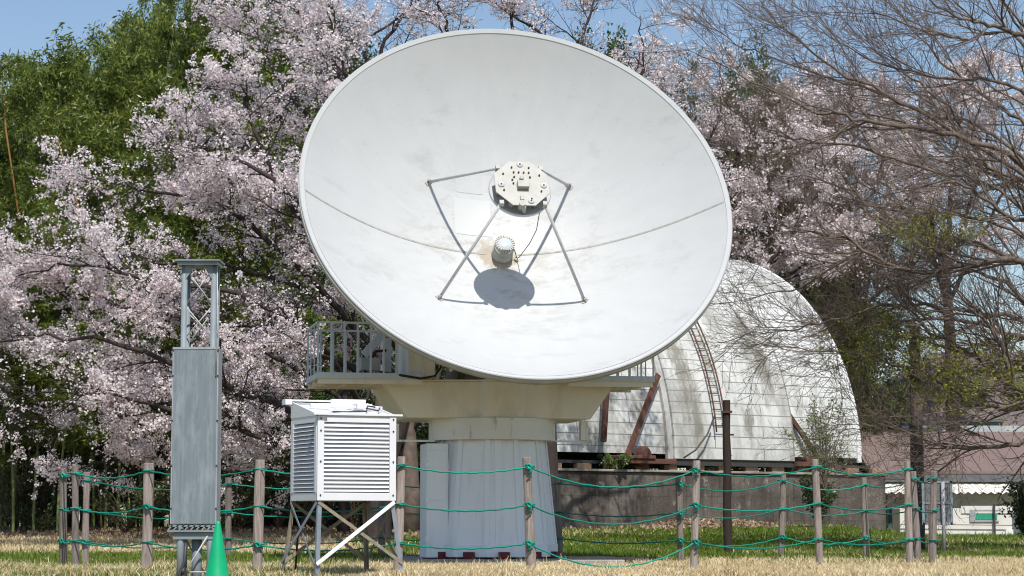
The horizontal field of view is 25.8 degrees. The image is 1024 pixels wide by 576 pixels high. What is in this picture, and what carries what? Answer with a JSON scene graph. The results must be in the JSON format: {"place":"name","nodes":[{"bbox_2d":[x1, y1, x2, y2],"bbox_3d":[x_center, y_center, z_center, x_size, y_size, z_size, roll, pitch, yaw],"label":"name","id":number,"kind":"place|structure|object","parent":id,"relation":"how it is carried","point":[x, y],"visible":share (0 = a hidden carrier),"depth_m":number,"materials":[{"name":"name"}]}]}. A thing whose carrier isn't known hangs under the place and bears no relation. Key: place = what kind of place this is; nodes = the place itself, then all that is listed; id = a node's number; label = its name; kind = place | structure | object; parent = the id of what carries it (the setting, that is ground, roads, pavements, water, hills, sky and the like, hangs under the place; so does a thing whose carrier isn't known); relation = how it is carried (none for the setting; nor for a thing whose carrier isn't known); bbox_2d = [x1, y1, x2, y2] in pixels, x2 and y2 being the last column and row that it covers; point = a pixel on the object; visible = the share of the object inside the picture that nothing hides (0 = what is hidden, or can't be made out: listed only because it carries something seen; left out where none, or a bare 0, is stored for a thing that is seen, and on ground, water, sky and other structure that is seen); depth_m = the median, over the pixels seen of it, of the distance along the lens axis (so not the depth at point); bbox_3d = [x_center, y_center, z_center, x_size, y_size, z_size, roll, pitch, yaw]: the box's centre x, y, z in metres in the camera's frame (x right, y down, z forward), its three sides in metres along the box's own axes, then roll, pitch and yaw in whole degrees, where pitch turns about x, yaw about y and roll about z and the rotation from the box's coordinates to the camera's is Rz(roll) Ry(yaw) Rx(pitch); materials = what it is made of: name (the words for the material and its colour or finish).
{"place":"outdoors","nodes":[
{"label":"outdoors","id":0,"kind":"place"},
{"bbox_2d":[167,259,224,575],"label":"instrument tower","id":1,"kind":"structure","parent":0,"point":[195,493],"depth_m":19.98,"materials":[{"name":"grey metal"}]},
{"bbox_2d":[9,520,720,563],"bbox_3d":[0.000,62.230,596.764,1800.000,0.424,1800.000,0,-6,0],"label":"ground","id":2,"kind":"structure","parent":0,"point":[166,522],"depth_m":82.31,"materials":[{"name":"soil"}]},
{"bbox_2d":[0,58,34,246],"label":"bamboo","id":3,"kind":"object","parent":2,"relation":"on","point":[8,116],"visible":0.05,"depth_m":57.66,"materials":[{"name":"green plant"}]},
{"bbox_2d":[0,455,50,529],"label":"shrub","id":4,"kind":"object","parent":2,"relation":"on","point":[6,491],"visible":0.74,"depth_m":49.18,"materials":[{"name":"green plant"}]},
{"bbox_2d":[0,229,50,425],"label":"bamboo","id":5,"kind":"object","parent":2,"relation":"on","point":[18,250],"visible":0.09,"depth_m":47.64,"materials":[{"name":"green plant"}]},
{"bbox_2d":[1,86,58,481],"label":"dead bamboo stem","id":6,"kind":"object","parent":2,"relation":"on","point":[12,169],"visible":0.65,"depth_m":51.05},
{"bbox_2d":[0,330,61,465],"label":"bamboo","id":7,"kind":"object","parent":2,"relation":"on","point":[4,459],"visible":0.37,"depth_m":47.07,"materials":[{"name":"green plant"}]},
{"bbox_2d":[0,248,61,536],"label":"bamboo","id":8,"kind":"object","parent":2,"relation":"on","point":[16,375],"visible":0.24,"depth_m":47.26,"materials":[{"name":"green plant"}]},
{"bbox_2d":[0,496,71,532],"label":"shrub","id":9,"kind":"object","parent":2,"relation":"on","point":[26,521],"visible":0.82,"depth_m":48.41,"materials":[{"name":"green plant"}]},
{"bbox_2d":[0,421,72,526],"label":"evergreen tree","id":10,"kind":"object","parent":2,"relation":"on","point":[27,454],"visible":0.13,"depth_m":54.24,"materials":[{"name":"green plant"}]},
{"bbox_2d":[0,53,77,511],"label":"bamboo","id":11,"kind":"object","parent":2,"relation":"on","point":[22,181],"visible":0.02,"depth_m":56.85,"materials":[{"name":"green plant"}]},
{"bbox_2d":[0,49,93,526],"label":"bamboo","id":12,"kind":"object","parent":2,"relation":"on","point":[32,127],"visible":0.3,"depth_m":51.29,"materials":[{"name":"green plant"}]},
{"bbox_2d":[0,278,101,529],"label":"bamboo","id":13,"kind":"object","parent":2,"relation":"on","point":[25,443],"visible":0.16,"depth_m":48.25,"materials":[{"name":"green plant"}]},
{"bbox_2d":[17,468,98,528],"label":"shrub","id":14,"kind":"object","parent":2,"relation":"on","point":[45,487],"visible":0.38,"depth_m":49.60,"materials":[{"name":"green plant"}]},
{"bbox_2d":[0,153,124,503],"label":"bamboo","id":15,"kind":"object","parent":2,"relation":"on","point":[49,208],"visible":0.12,"depth_m":49.76,"materials":[{"name":"green plant"}]},
{"bbox_2d":[0,41,133,516],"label":"bamboo","id":16,"kind":"object","parent":2,"relation":"on","point":[108,96],"visible":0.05,"depth_m":55.98,"materials":[{"name":"green plant"}]},
{"bbox_2d":[7,434,130,527],"bbox_3d":[-11.246,4.604,54.758,4.663,2.579,3.346,-6,-8,43],"label":"evergreen tree","id":17,"kind":"object","parent":2,"relation":"on","point":[69,521],"visible":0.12,"depth_m":54.32,"materials":[{"name":"green plant"}]},
{"bbox_2d":[0,22,140,527],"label":"bamboo","id":18,"kind":"object","parent":2,"relation":"on","point":[72,73],"visible":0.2,"depth_m":52.95,"materials":[{"name":"green plant"}]},
{"bbox_2d":[10,106,131,507],"bbox_3d":[-10.010,0.739,50.910,3.074,9.604,3.022,3,-7,-28],"label":"bamboo","id":19,"kind":"object","parent":2,"relation":"on","point":[90,133],"visible":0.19,"depth_m":50.94,"materials":[{"name":"green plant"}]},
{"bbox_2d":[21,214,128,464],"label":"bamboo","id":20,"kind":"object","parent":2,"relation":"on","point":[45,308],"visible":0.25,"depth_m":48.41,"materials":[{"name":"green plant"}]},
{"bbox_2d":[24,296,134,529],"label":"bamboo","id":21,"kind":"object","parent":2,"relation":"on","point":[93,487],"visible":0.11,"depth_m":49.76,"materials":[{"name":"green plant"}]},
{"bbox_2d":[15,43,162,525],"bbox_3d":[-10.020,-0.025,53.519,3.835,11.565,4.267,1,-6,-5],"label":"bamboo","id":22,"kind":"object","parent":2,"relation":"on","point":[85,98],"visible":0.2,"depth_m":53.18,"materials":[{"name":"green plant"}]},
{"bbox_2d":[27,262,151,534],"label":"bamboo","id":23,"kind":"object","parent":2,"relation":"on","point":[65,442],"visible":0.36,"depth_m":47.61,"materials":[{"name":"green plant"}]},
{"bbox_2d":[57,436,142,527],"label":"shrub","id":24,"kind":"object","parent":2,"relation":"on","point":[97,495],"visible":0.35,"depth_m":50.24,"materials":[{"name":"green plant"}]},
{"bbox_2d":[50,255,151,530],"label":"bamboo","id":25,"kind":"object","parent":2,"relation":"on","point":[105,467],"visible":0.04,"depth_m":49.82,"materials":[{"name":"green plant"}]},
{"bbox_2d":[38,424,167,527],"bbox_3d":[-9.784,4.357,53.431,3.114,2.825,3.654,-2,-6,17],"label":"evergreen tree","id":26,"kind":"object","parent":2,"relation":"on","point":[99,458],"visible":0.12,"depth_m":53.28,"materials":[{"name":"green plant"}]},
{"bbox_2d":[80,11,163,525],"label":"bamboo","id":27,"kind":"object","parent":2,"relation":"on","point":[124,39],"visible":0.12,"depth_m":58.83,"materials":[{"name":"green plant"}]},
{"bbox_2d":[79,430,170,527],"bbox_3d":[-8.627,4.568,54.804,3.999,2.659,3.215,1,-6,-11],"label":"evergreen tree","id":28,"kind":"object","parent":2,"relation":"on","point":[162,471],"visible":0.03,"depth_m":54.33,"materials":[{"name":"green plant"}]},
{"bbox_2d":[89,485,160,532],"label":"shrub","id":29,"kind":"object","parent":2,"relation":"on","point":[130,522],"visible":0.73,"depth_m":48.44,"materials":[{"name":"green plant"}]},
{"bbox_2d":[58,32,200,527],"bbox_3d":[-9.260,-0.126,55.944,4.073,12.227,3.951,6,-8,-43],"label":"bamboo","id":30,"kind":"object","parent":2,"relation":"on","point":[114,86],"visible":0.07,"depth_m":55.68,"materials":[{"name":"green plant"}]},
{"bbox_2d":[96,337,171,528],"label":"bamboo","id":31,"kind":"object","parent":2,"relation":"on","point":[141,525],"visible":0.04,"depth_m":50.76,"materials":[{"name":"green plant"}]},
{"bbox_2d":[99,191,177,491],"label":"bamboo","id":32,"kind":"object","parent":2,"relation":"on","point":[133,255],"visible":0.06,"depth_m":52.91,"materials":[{"name":"green plant"}]},
{"bbox_2d":[105,4,176,113],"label":"bamboo","id":33,"kind":"object","parent":2,"relation":"on","point":[124,22],"visible":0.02,"depth_m":59.91,"materials":[{"name":"green plant"}]},
{"bbox_2d":[102,0,183,516],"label":"bamboo","id":34,"kind":"object","parent":2,"relation":"on","point":[168,36],"visible":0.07,"depth_m":59.75,"materials":[{"name":"green plant"}]},
{"bbox_2d":[91,64,198,526],"bbox_3d":[-9.430,0.147,56.200,3.662,11.750,3.749,2,-6,-22],"label":"bamboo","id":35,"kind":"object","parent":2,"relation":"on","point":[149,89],"visible":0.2,"depth_m":55.82,"materials":[{"name":"green plant"}]},
{"bbox_2d":[88,126,204,531],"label":"bamboo","id":36,"kind":"object","parent":2,"relation":"on","point":[143,215],"visible":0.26,"depth_m":49.67,"materials":[{"name":"green plant"}]},
{"bbox_2d":[128,475,170,528],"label":"shrub","id":37,"kind":"object","parent":2,"relation":"on","point":[164,505],"visible":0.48,"depth_m":49.14,"materials":[{"name":"green plant"}]},
{"bbox_2d":[119,16,195,233],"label":"bamboo","id":38,"kind":"object","parent":2,"relation":"on","point":[166,66],"visible":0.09,"depth_m":59.17,"materials":[{"name":"green plant"}]},
{"bbox_2d":[121,0,210,527],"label":"bamboo","id":39,"kind":"object","parent":2,"relation":"on","point":[154,50],"visible":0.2,"depth_m":57.43,"materials":[{"name":"green plant"}]},
{"bbox_2d":[129,14,221,508],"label":"bamboo","id":40,"kind":"object","parent":2,"relation":"on","point":[172,62],"visible":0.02,"depth_m":59.21,"materials":[{"name":"green plant"}]},
{"bbox_2d":[142,274,241,454],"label":"bamboo","id":41,"kind":"object","parent":2,"relation":"on","point":[178,331],"visible":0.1,"depth_m":50.93,"materials":[{"name":"green plant"}]},
{"bbox_2d":[142,226,261,522],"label":"bamboo","id":42,"kind":"object","parent":2,"relation":"on","point":[188,238],"visible":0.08,"depth_m":52.65,"materials":[{"name":"green plant"}]},
{"bbox_2d":[140,100,265,527],"bbox_3d":[-7.413,0.646,52.983,3.737,10.128,3.358,-2,-6,15],"label":"bamboo","id":43,"kind":"object","parent":2,"relation":"on","point":[212,236],"visible":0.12,"depth_m":52.89,"materials":[{"name":"green plant"}]},
{"bbox_2d":[0,0,407,543],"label":"cherry tree","id":44,"kind":"object","parent":2,"relation":"on","point":[271,187],"visible":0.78,"depth_m":42.14,"materials":[{"name":"pink plant"}]},
{"bbox_2d":[170,0,244,255],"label":"bamboo","id":45,"kind":"object","parent":2,"relation":"on","point":[195,25],"visible":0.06,"depth_m":56.87,"materials":[{"name":"green plant"}]},
{"bbox_2d":[0,524,419,539],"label":"forest litter","id":46,"kind":"object","parent":2,"relation":"on","point":[307,530],"visible":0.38,"depth_m":47.49,"materials":[{"name":"brown plant"}]},
{"bbox_2d":[141,85,283,512],"bbox_3d":[-7.259,0.189,54.550,4.192,11.361,3.767,-2,-6,17],"label":"bamboo","id":47,"kind":"object","parent":2,"relation":"on","point":[182,134],"visible":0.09,"depth_m":54.85,"materials":[{"name":"green plant"}]},
{"bbox_2d":[146,99,281,528],"bbox_3d":[-7.078,0.586,53.972,3.251,10.429,3.328,0,-6,0],"label":"bamboo","id":48,"kind":"object","parent":2,"relation":"on","point":[191,221],"visible":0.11,"depth_m":53.68,"materials":[{"name":"green plant"}]},
{"bbox_2d":[205,521,228,575],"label":"traffic cone","id":49,"kind":"object","parent":2,"relation":"on","point":[217,564],"visible":1,"depth_m":18.42,"materials":[{"name":"green plastic"}]},
{"bbox_2d":[171,0,282,525],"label":"bamboo","id":50,"kind":"object","parent":2,"relation":"on","point":[271,77],"visible":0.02,"depth_m":60.29,"materials":[{"name":"green plant"}]},
{"bbox_2d":[201,493,253,529],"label":"shrub","id":51,"kind":"object","parent":2,"relation":"on","point":[222,517],"visible":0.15,"depth_m":48.56,"materials":[{"name":"green plant"}]},
{"bbox_2d":[179,0,306,356],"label":"bamboo","id":52,"kind":"object","parent":2,"relation":"on","point":[218,58],"visible":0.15,"depth_m":56.17,"materials":[{"name":"green plant"}]},
{"bbox_2d":[220,460,281,531],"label":"shrub","id":53,"kind":"object","parent":2,"relation":"on","point":[238,522],"visible":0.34,"depth_m":49.21,"materials":[{"name":"green plant"}]},
{"bbox_2d":[220,386,290,528],"bbox_3d":[-5.993,3.875,50.886,3.215,3.376,3.999,1,-6,-7],"label":"evergreen tree","id":54,"kind":"object","parent":2,"relation":"on","point":[245,481],"visible":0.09,"depth_m":50.45,"materials":[{"name":"plant"}]},
{"bbox_2d":[240,450,300,530],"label":"shrub","id":55,"kind":"object","parent":2,"relation":"on","point":[278,522],"visible":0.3,"depth_m":49.67,"materials":[{"name":"green plant"}]},
{"bbox_2d":[235,206,311,415],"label":"bamboo","id":56,"kind":"object","parent":2,"relation":"on","point":[269,263],"visible":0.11,"depth_m":53.75,"materials":[{"name":"plant"}]},
{"bbox_2d":[217,0,335,360],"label":"evergreen tree","id":57,"kind":"object","parent":2,"relation":"on","point":[284,65],"visible":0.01,"depth_m":63.14,"materials":[{"name":"green plant"}]},
{"bbox_2d":[230,9,338,527],"bbox_3d":[-6.382,-0.732,60.956,3.669,14.457,3.607,-2,-6,18],"label":"bamboo","id":58,"kind":"object","parent":2,"relation":"on","point":[279,70],"visible":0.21,"depth_m":61.09,"materials":[{"name":"plant"}]},
{"bbox_2d":[234,357,339,526],"bbox_3d":[-5.178,3.602,51.915,3.346,4.062,4.663,4,-7,-35],"label":"evergreen tree","id":59,"kind":"object","parent":2,"relation":"on","point":[315,395],"visible":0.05,"depth_m":51.71,"materials":[{"name":"plant"}]},
{"bbox_2d":[267,284,343,402],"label":"bamboo","id":60,"kind":"object","parent":2,"relation":"on","point":[310,320],"visible":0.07,"depth_m":53.09,"materials":[{"name":"plant"}]},
{"bbox_2d":[221,157,394,528],"bbox_3d":[-5.051,1.191,57.076,4.967,9.849,4.234,1,-6,-12],"label":"evergreen tree","id":61,"kind":"object","parent":2,"relation":"on","point":[354,361],"visible":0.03,"depth_m":56.32,"materials":[{"name":"green plant"}]},
{"bbox_2d":[284,474,337,529],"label":"shrub","id":62,"kind":"object","parent":2,"relation":"on","point":[305,505],"visible":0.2,"depth_m":48.69,"materials":[{"name":"green plant"}]},
{"bbox_2d":[292,1,379,323],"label":"evergreen tree","id":63,"kind":"object","parent":2,"relation":"on","point":[357,59],"visible":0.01,"depth_m":65.19,"materials":[{"name":"green plant"}]},
{"bbox_2d":[281,399,403,574],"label":"instrument shelter","id":64,"kind":"object","parent":2,"relation":"on","point":[343,449],"visible":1,"depth_m":24.21,"materials":[{"name":"white paint"}]},
{"bbox_2d":[337,332,379,533],"bbox_3d":[-3.302,3.219,48.452,0.984,4.710,0.317,0,-6,-4],"label":"tree trunk","id":65,"kind":"object","parent":2,"relation":"on","point":[343,505],"visible":0.11,"depth_m":48.20,"materials":[{"name":"brown wood"}]},
{"bbox_2d":[334,476,396,530],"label":"shrub","id":66,"kind":"object","parent":2,"relation":"on","point":[358,519],"visible":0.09,"depth_m":49.70,"materials":[{"name":"green plant"}]},
{"bbox_2d":[360,348,445,485],"bbox_3d":[-2.134,3.201,54.134,3.346,5.262,4.663,1,-6,-7],"label":"evergreen tree","id":67,"kind":"object","parent":2,"relation":"on","point":[443,372],"visible":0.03,"depth_m":53.39,"materials":[{"name":"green plant"}]},
{"bbox_2d":[400,365,442,531],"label":"tree trunk","id":68,"kind":"object","parent":2,"relation":"on","point":[409,453],"visible":0.34,"depth_m":48.68,"materials":[{"name":"brown plant"}]},
{"bbox_2d":[57,457,913,570],"bbox_3d":[-0.363,2.838,27.353,11.296,1.545,4.746,0,-6,0],"label":"rope fence","id":69,"kind":"object","parent":2,"relation":"on","point":[259,506],"visible":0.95,"depth_m":26.86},
{"bbox_2d":[80,471,938,562],"bbox_3d":[0.121,3.427,32.800,11.895,1.503,5.389,0,-6,0],"label":"rope fence","id":70,"kind":"object","parent":2,"relation":"on","point":[933,540],"visible":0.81,"depth_m":33.65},
{"bbox_2d":[0,526,1023,575],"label":"dry grass","id":71,"kind":"structure","parent":2,"relation":"on","point":[990,566],"depth_m":26.73,"materials":[{"name":"beige plant"}]},
{"bbox_2d":[0,517,1023,575],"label":"green grass","id":72,"kind":"structure","parent":2,"relation":"on","point":[575,548],"depth_m":38.38,"materials":[{"name":"green plant"}]},
{"bbox_2d":[390,556,635,563],"bbox_3d":[0.017,3.965,32.288,3.375,0.205,3.150,0,-6,0],"label":"concrete pad","id":73,"kind":"object","parent":2,"relation":"on","point":[590,559],"visible":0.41,"depth_m":30.82,"materials":[{"name":"concrete"}]},
{"bbox_2d":[298,29,731,558],"bbox_3d":[-0.054,-0.035,31.390,6.044,7.620,4.466,1,-6,-11],"label":"radio telescope","id":74,"kind":"object","parent":73,"relation":"on","point":[524,238],"visible":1,"depth_m":31.62,"materials":[{"name":"white paint"}]},
{"bbox_2d":[300,0,758,526],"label":"cherry tree","id":75,"kind":"object","parent":2,"relation":"on","point":[410,11],"visible":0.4,"depth_m":49.31,"materials":[{"name":"pink plant"}]},
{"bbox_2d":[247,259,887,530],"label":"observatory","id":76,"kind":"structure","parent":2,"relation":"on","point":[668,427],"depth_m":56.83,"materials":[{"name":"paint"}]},
{"bbox_2d":[597,452,632,468],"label":"shrub","id":77,"kind":"object","parent":76,"relation":"on","point":[622,460],"visible":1,"depth_m":54.15,"materials":[{"name":"green plant"}]},
{"bbox_2d":[563,516,855,530],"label":"leaf litter","id":78,"kind":"object","parent":2,"relation":"on","point":[708,522],"visible":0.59,"depth_m":53.77,"materials":[{"name":"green plant"}]},
{"bbox_2d":[670,47,756,238],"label":"cedar tree","id":79,"kind":"object","parent":2,"relation":"on","point":[692,106],"depth_m":79.76,"materials":[{"name":"plant"}]},
{"bbox_2d":[722,400,733,551],"bbox_3d":[3.652,3.307,37.853,0.210,2.823,0.165,0,-6,0],"label":"utility pole","id":80,"kind":"object","parent":2,"relation":"on","point":[727,523],"visible":0.88,"depth_m":37.83,"materials":[{"name":"metal"}]},
{"bbox_2d":[703,47,790,274],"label":"cedar tree","id":81,"kind":"object","parent":2,"relation":"on","point":[738,165],"visible":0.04,"depth_m":78.44,"materials":[{"name":"plant"}]},
{"bbox_2d":[723,24,795,238],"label":"cedar tree","id":82,"kind":"object","parent":2,"relation":"on","point":[751,60],"visible":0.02,"depth_m":85.53,"materials":[{"name":"plant"}]},
{"bbox_2d":[681,39,849,277],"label":"bare tree","id":83,"kind":"object","parent":2,"relation":"on","point":[782,208],"visible":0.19,"depth_m":75.54,"materials":[{"name":"brown plant"}]},
{"bbox_2d":[621,26,918,470],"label":"cherry tree","id":84,"kind":"object","parent":2,"relation":"on","point":[764,263],"visible":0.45,"depth_m":68.80,"materials":[{"name":"pink plant"}]},
{"bbox_2d":[581,0,1023,552],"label":"bare tree","id":85,"kind":"object","parent":2,"relation":"on","point":[1007,360],"visible":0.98,"depth_m":39.27,"materials":[{"name":"brown plant"}]},
{"bbox_2d":[731,269,876,472],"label":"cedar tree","id":86,"kind":"object","parent":2,"relation":"on","point":[806,296],"visible":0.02,"depth_m":71.69,"materials":[{"name":"plant"}]},
{"bbox_2d":[780,389,856,491],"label":"shrub","id":87,"kind":"object","parent":2,"relation":"on","point":[823,480],"visible":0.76,"depth_m":53.36,"materials":[{"name":"green plant"}]},
{"bbox_2d":[799,474,839,519],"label":"shrub","id":88,"kind":"object","parent":2,"relation":"on","point":[830,498],"visible":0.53,"depth_m":54.27,"materials":[{"name":"green plant"}]},
{"bbox_2d":[768,186,892,431],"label":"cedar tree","id":89,"kind":"object","parent":2,"relation":"on","point":[860,409],"visible":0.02,"depth_m":76.40,"materials":[{"name":"plant"}]},
{"bbox_2d":[757,45,905,347],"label":"bare tree","id":90,"kind":"object","parent":2,"relation":"on","point":[823,122],"visible":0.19,"depth_m":74.16,"materials":[{"name":"brown plant"}]},
{"bbox_2d":[784,263,910,472],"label":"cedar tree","id":91,"kind":"object","parent":2,"relation":"on","point":[847,346],"visible":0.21,"depth_m":69.51,"materials":[{"name":"green plant"}]},
{"bbox_2d":[753,57,992,431],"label":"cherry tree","id":92,"kind":"object","parent":2,"relation":"on","point":[854,284],"visible":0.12,"depth_m":81.55,"materials":[{"name":"pink plant"}]},
{"bbox_2d":[828,194,928,431],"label":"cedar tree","id":93,"kind":"object","parent":2,"relation":"on","point":[889,338],"visible":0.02,"depth_m":81.89,"materials":[{"name":"green plant"}]},
{"bbox_2d":[787,35,1023,431],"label":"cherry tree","id":94,"kind":"object","parent":2,"relation":"on","point":[1006,69],"visible":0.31,"depth_m":78.50,"materials":[{"name":"pink plant"}]},
{"bbox_2d":[909,326,924,549],"bbox_3d":[7.395,2.852,40.924,0.248,4.329,0.242,0,-6,0],"label":"utility pole","id":95,"kind":"object","parent":2,"relation":"on","point":[922,531],"visible":0.31,"depth_m":40.86,"materials":[{"name":"brown wood"}]},
{"bbox_2d":[836,431,1023,534],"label":"house","id":96,"kind":"structure","parent":2,"relation":"on","point":[985,470],"depth_m":66.02,"materials":[{"name":"metal"}]},
{"bbox_2d":[922,481,952,551],"bbox_3d":[7.182,3.937,37.769,0.520,1.371,0.112,0,-6,0],"label":"notice board","id":97,"kind":"object","parent":2,"relation":"on","point":[944,515],"visible":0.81,"depth_m":37.81,"materials":[{"name":"grey metal"}]},
{"bbox_2d":[873,352,1023,431],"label":"slate house","id":98,"kind":"structure","parent":2,"relation":"on","point":[994,425],"depth_m":84.26,"materials":[{"name":"paint"}]},
{"bbox_2d":[893,504,1013,534],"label":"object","id":99,"kind":"object","parent":2,"relation":"on","point":[990,519],"visible":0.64,"depth_m":63.45,"materials":[{"name":"metal"}]},
{"bbox_2d":[970,510,998,521],"bbox_3d":[13.377,6.450,63.453,0.825,0.342,0.040,0,-6,0],"label":"window","id":100,"kind":"structure","parent":99,"relation":"in","point":[973,513],"depth_m":63.44,"materials":[{"name":"green glass"}]},
{"bbox_2d":[997,476,1023,536],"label":"shrub","id":101,"kind":"object","parent":2,"relation":"on","point":[1019,519],"visible":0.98,"depth_m":43.65,"materials":[{"name":"green plant"}]},
{"bbox_2d":[0,0,1023,519],"label":"sky","id":102,"kind":"structure","parent":0,"point":[24,24],"materials":[{"name":"blue"}]},
{"bbox_2d":[571,12,663,468],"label":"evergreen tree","id":103,"kind":"object","parent":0,"point":[612,44],"visible":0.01,"depth_m":67.55,"materials":[{"name":"plant"}]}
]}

